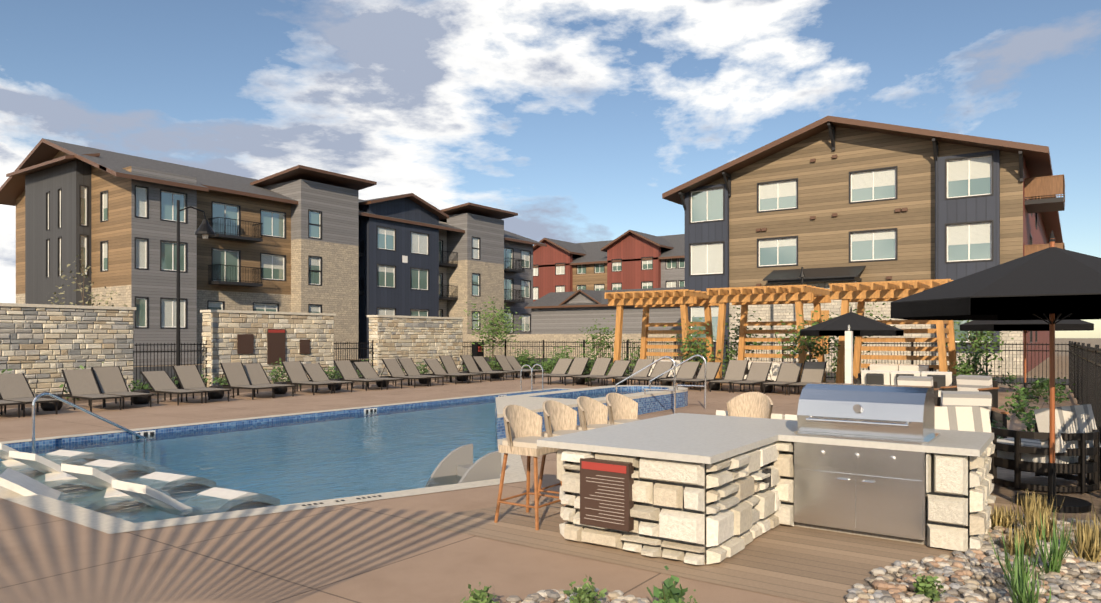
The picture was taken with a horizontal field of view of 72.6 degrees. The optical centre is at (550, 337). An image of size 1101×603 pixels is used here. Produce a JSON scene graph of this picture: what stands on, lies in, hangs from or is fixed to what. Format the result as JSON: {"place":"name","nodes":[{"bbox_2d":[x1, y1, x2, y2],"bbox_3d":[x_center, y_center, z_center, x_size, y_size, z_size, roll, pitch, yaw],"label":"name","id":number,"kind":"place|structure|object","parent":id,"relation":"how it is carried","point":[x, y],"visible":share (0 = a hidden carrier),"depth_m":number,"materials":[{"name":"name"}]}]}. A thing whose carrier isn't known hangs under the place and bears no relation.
{"place":"outdoors","nodes":[
{"label":"outdoors","id":0,"kind":"place"},
{"bbox_2d":[0,138,546,365],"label":"building","id":1,"kind":"structure","parent":0,"point":[301,238],"depth_m":53.83,"materials":[{"name":"grey"}]},
{"bbox_2d":[3,371,545,408],"bbox_3d":[-12.130,1.755,22.582,3.000,0.001,39.000,0,0,35],"label":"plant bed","id":2,"kind":"object","parent":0,"point":[161,395],"depth_m":23.73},
{"bbox_2d":[176,200,214,386],"bbox_3d":[-11.526,-1.305,24.309,0.616,6.100,1.297,0,0,35],"label":"lamp post","id":3,"kind":"object","parent":2,"relation":"on","point":[204,230],"visible":0.79,"depth_m":23.83,"materials":[{"name":"black metal"}]},
{"bbox_2d":[464,296,522,367],"bbox_3d":[-2.828,-0.117,36.284,2.730,3.725,2.855,0,0,-41],"label":"tree sapling","id":4,"kind":"object","parent":2,"relation":"on","point":[493,330],"visible":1,"depth_m":36.04,"materials":[{"name":"green plant"}]},
{"bbox_2d":[133,357,631,388],"bbox_3d":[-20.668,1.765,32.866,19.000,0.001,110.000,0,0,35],"label":"shrubs","id":5,"kind":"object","parent":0,"point":[167,370],"depth_m":40.80,"materials":[{"name":"green plant"}]},
{"bbox_2d":[46,255,126,306],"bbox_3d":[-17.177,-0.629,27.440,2.651,4.750,2.419,0,0,-2],"label":"bare tree","id":6,"kind":"object","parent":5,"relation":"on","point":[89,303],"visible":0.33,"depth_m":27.75,"materials":[{"name":"brown plant"}]},
{"bbox_2d":[463,287,684,359],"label":"garage building","id":7,"kind":"structure","parent":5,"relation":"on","point":[561,316],"depth_m":63.88,"materials":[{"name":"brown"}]},
{"bbox_2d":[0,373,1078,602],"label":"pool deck","id":8,"kind":"structure","parent":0,"point":[376,551],"depth_m":6.21,"materials":[{"name":"concrete"}]},
{"bbox_2d":[0,355,545,417],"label":"lounge chairs","id":9,"kind":"object","parent":8,"relation":"on","point":[97,383],"visible":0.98,"depth_m":21.73,"materials":[{"name":"fabric"}]},
{"bbox_2d":[0,389,569,522],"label":"pool basin","id":10,"kind":"object","parent":8,"relation":"in","point":[73,440],"visible":0.08,"depth_m":15.56,"materials":[{"name":"liquid"}]},
{"bbox_2d":[0,443,279,516],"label":"in-pool loungers","id":11,"kind":"object","parent":10,"relation":"in","point":[12,479],"visible":0.75,"depth_m":8.79,"materials":[{"name":"white plastic"}]},
{"bbox_2d":[0,398,497,522],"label":"pool water","id":12,"kind":"structure","parent":10,"relation":"in","point":[381,417],"depth_m":12.12,"materials":[{"name":"blue liquid"}]},
{"bbox_2d":[0,388,569,533],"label":"pool coping","id":13,"kind":"object","parent":10,"relation":"on","point":[514,472],"visible":0.79,"depth_m":7.93,"materials":[{"name":"beige concrete"}]},
{"bbox_2d":[426,444,500,486],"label":"pool steps","id":14,"kind":"structure","parent":10,"relation":"in","point":[458,461],"depth_m":9.81,"materials":[{"name":"white concrete"}]},
{"bbox_2d":[32,354,706,459],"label":"pool handrails","id":15,"kind":"object","parent":8,"relation":"on","point":[141,436],"visible":0.88,"depth_m":16.75,"materials":[{"name":"metal"}]},
{"bbox_2d":[1,340,1075,438],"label":"shrubs","id":16,"kind":"object","parent":8,"relation":"on","point":[547,365],"visible":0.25,"depth_m":22.30,"materials":[{"name":"green plant"}]},
{"bbox_2d":[495,385,687,441],"bbox_3d":[0.552,1.780,16.842,2.350,0.930,8.400,0,0,35],"label":"raised spa","id":17,"kind":"object","parent":8,"relation":"on","point":[651,401],"visible":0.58,"depth_m":17.18,"materials":[{"name":"tile"}]},
{"bbox_2d":[557,390,653,398],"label":"spa water","id":18,"kind":"structure","parent":17,"relation":"in","point":[622,392],"depth_m":18.63,"materials":[{"name":"blue liquid"}]},
{"bbox_2d":[573,315,624,357],"bbox_3d":[2.199,0.342,34.679,2.407,2.807,1.868,0,0,-7],"label":"tree sapling","id":19,"kind":"object","parent":8,"relation":"on","point":[601,343],"visible":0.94,"depth_m":34.52,"materials":[{"name":"green plant"}]},
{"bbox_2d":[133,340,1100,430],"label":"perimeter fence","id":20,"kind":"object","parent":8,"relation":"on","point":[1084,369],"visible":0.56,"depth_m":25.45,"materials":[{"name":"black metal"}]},
{"bbox_2d":[604,289,718,384],"bbox_3d":[4.434,0.015,29.272,3.600,3.479,3.400,0,0,35],"label":"pergola","id":21,"kind":"object","parent":8,"relation":"on","point":[683,299],"visible":0.85,"depth_m":29.09,"materials":[{"name":"brown wood"}]},
{"bbox_2d":[533,357,828,394],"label":"lounge chairs","id":22,"kind":"object","parent":8,"relation":"on","point":[787,375],"visible":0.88,"depth_m":25.42,"materials":[{"name":"fabric"}]},
{"bbox_2d":[663,316,727,384],"bbox_3d":[5.071,0.501,26.830,2.212,2.489,2.017,0,0,35],"label":"tree sapling","id":23,"kind":"object","parent":8,"relation":"on","point":[697,349],"visible":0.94,"depth_m":26.66,"materials":[{"name":"green plant"}]},
{"bbox_2d":[725,307,771,359],"bbox_3d":[7.826,0.257,30.340,2.162,2.976,2.273,0,0,35],"label":"tree sapling","id":24,"kind":"object","parent":8,"relation":"on","point":[749,336],"visible":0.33,"depth_m":30.15,"materials":[{"name":"green plant"}]},
{"bbox_2d":[512,324,996,382],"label":"shrubs","id":25,"kind":"object","parent":8,"relation":"on","point":[967,368],"visible":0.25,"depth_m":28.71,"materials":[{"name":"green plant"}]},
{"bbox_2d":[706,284,830,388],"bbox_3d":[7.869,0.015,26.855,3.600,3.479,3.400,0,0,35],"label":"pergola","id":26,"kind":"object","parent":8,"relation":"on","point":[798,296],"visible":0.75,"depth_m":26.69,"materials":[{"name":"brown wood"}]},
{"bbox_2d":[775,310,840,370],"bbox_3d":[8.420,0.428,24.499,2.123,2.634,2.096,0,0,35],"label":"tree sapling","id":27,"kind":"object","parent":8,"relation":"on","point":[810,346],"visible":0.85,"depth_m":24.37,"materials":[{"name":"green plant"}]},
{"bbox_2d":[637,360,998,407],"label":"outdoor sofas","id":28,"kind":"object","parent":8,"relation":"on","point":[902,374],"visible":0.25,"depth_m":19.47,"materials":[{"name":"fabric"},{"name":"metal"}]},
{"bbox_2d":[845,325,852,383],"bbox_3d":[7.680,0.720,19.286,0.160,2.050,0.160,0,0,35],"label":"umbrella pole","id":29,"kind":"object","parent":8,"relation":"on","point":[848,356],"visible":0.77,"depth_m":19.23,"materials":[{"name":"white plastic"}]},
{"bbox_2d":[800,307,903,336],"bbox_3d":[8.949,0.415,22.306,2.687,2.660,2.687,0,0,35],"label":"umbrella","id":30,"kind":"object","parent":8,"relation":"on","point":[860,325],"visible":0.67,"depth_m":21.46,"materials":[{"name":"fabric"}]},
{"bbox_2d":[824,302,894,363],"bbox_3d":[11.397,0.078,27.914,2.154,3.335,2.439,0,0,-35],"label":"tree sapling","id":31,"kind":"object","parent":8,"relation":"on","point":[871,314],"visible":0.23,"depth_m":27.88,"materials":[{"name":"green plant"}]},
{"bbox_2d":[829,279,956,383],"bbox_3d":[11.305,0.015,24.439,3.600,3.479,3.400,0,0,35],"label":"pergola","id":32,"kind":"object","parent":8,"relation":"on","point":[861,293],"visible":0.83,"depth_m":24.37,"materials":[{"name":"brown wood"}]},
{"bbox_2d":[946,320,1013,374],"bbox_3d":[14.474,0.124,25.481,2.664,3.242,1.987,0,0,-18],"label":"tree sapling","id":33,"kind":"object","parent":8,"relation":"on","point":[980,337],"visible":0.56,"depth_m":25.46,"materials":[{"name":"green plant"}]},
{"bbox_2d":[960,320,1093,398],"bbox_3d":[13.501,0.315,21.305,3.149,2.860,3.149,0,0,35],"label":"umbrella","id":34,"kind":"object","parent":8,"relation":"on","point":[1024,326],"visible":0.46,"depth_m":20.24,"materials":[{"name":"fabric"}]},
{"bbox_2d":[0,0,1100,337],"label":"sky","id":35,"kind":"structure","parent":0,"point":[575,119],"materials":[{"name":"blue"}]},
{"bbox_2d":[533,230,684,301],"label":"red building","id":36,"kind":"structure","parent":0,"point":[630,259],"depth_m":92.13,"materials":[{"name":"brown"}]},
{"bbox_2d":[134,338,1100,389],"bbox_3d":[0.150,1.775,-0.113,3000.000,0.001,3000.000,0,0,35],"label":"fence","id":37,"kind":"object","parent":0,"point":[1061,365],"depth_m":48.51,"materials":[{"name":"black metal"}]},
{"bbox_2d":[0,303,135,397],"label":"stone wall","id":38,"kind":"structure","parent":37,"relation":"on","point":[42,346],"depth_m":21.98,"materials":[{"name":"beige stone"}]},
{"bbox_2d":[200,310,335,386],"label":"stone wall","id":39,"kind":"structure","parent":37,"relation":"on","point":[265,339],"depth_m":27.54,"materials":[{"name":"beige stone"}]},
{"bbox_2d":[367,315,463,375],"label":"stone wall","id":40,"kind":"structure","parent":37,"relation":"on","point":[418,339],"depth_m":33.72,"materials":[{"name":"beige stone"}]},
{"bbox_2d":[471,342,482,369],"bbox_3d":[-3.624,0.995,37.262,0.375,1.500,0.500,0,0,35],"label":"gate kiosk","id":41,"kind":"object","parent":37,"relation":"on","point":[476,348],"visible":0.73,"depth_m":37.09,"materials":[{"name":"black metal"}]},
{"bbox_2d":[662,116,1064,375],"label":"building","id":42,"kind":"structure","parent":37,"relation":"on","point":[825,202],"depth_m":37.79,"materials":[{"name":"brown wood"}]},
{"bbox_2d":[351,361,1068,383],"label":"asphalt ground","id":43,"kind":"structure","parent":0,"point":[1033,380],"depth_m":31.18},
{"bbox_2d":[400,467,1100,602],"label":"composite deck","id":44,"kind":"structure","parent":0,"point":[808,565],"depth_m":6.11,"materials":[{"name":"brown wood"}]},
{"bbox_2d":[494,392,772,529],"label":"bar stools","id":45,"kind":"object","parent":44,"relation":"on","point":[523,429],"visible":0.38,"depth_m":7.75,"materials":[{"name":"wicker"}]},
{"bbox_2d":[537,382,995,564],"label":"grill island","id":46,"kind":"structure","parent":44,"relation":"on","point":[889,462],"depth_m":6.31,"materials":[{"name":"stone"}]},
{"bbox_2d":[716,391,1100,492],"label":"patio chairs","id":47,"kind":"object","parent":44,"relation":"on","point":[1077,442],"visible":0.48,"depth_m":8.45,"materials":[{"name":"fabric"},{"name":"metal"}]},
{"bbox_2d":[846,488,1100,602],"bbox_3d":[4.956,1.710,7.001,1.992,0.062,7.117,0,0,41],"label":"gravel stones","id":48,"kind":"object","parent":44,"relation":"on","point":[1072,588],"visible":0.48,"depth_m":5.33,"materials":[{"name":"beige gravel"}]},
{"bbox_2d":[460,488,1100,602],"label":"plants","id":49,"kind":"object","parent":48,"relation":"in","point":[1041,525],"visible":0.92,"depth_m":5.41,"materials":[{"name":"green plant"}]},
{"bbox_2d":[891,231,1100,512],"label":"umbrella","id":50,"kind":"object","parent":44,"relation":"on","point":[1052,284],"visible":0.88,"depth_m":7.23,"materials":[{"name":"fabric"}]},
{"label":"gravel bed","id":51,"kind":"object","parent":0,"visible":0},
{"bbox_2d":[462,585,648,602],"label":"gravel stones","id":52,"kind":"object","parent":51,"relation":"on","point":[554,595],"visible":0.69,"depth_m":4.90,"materials":[{"name":"beige gravel"}]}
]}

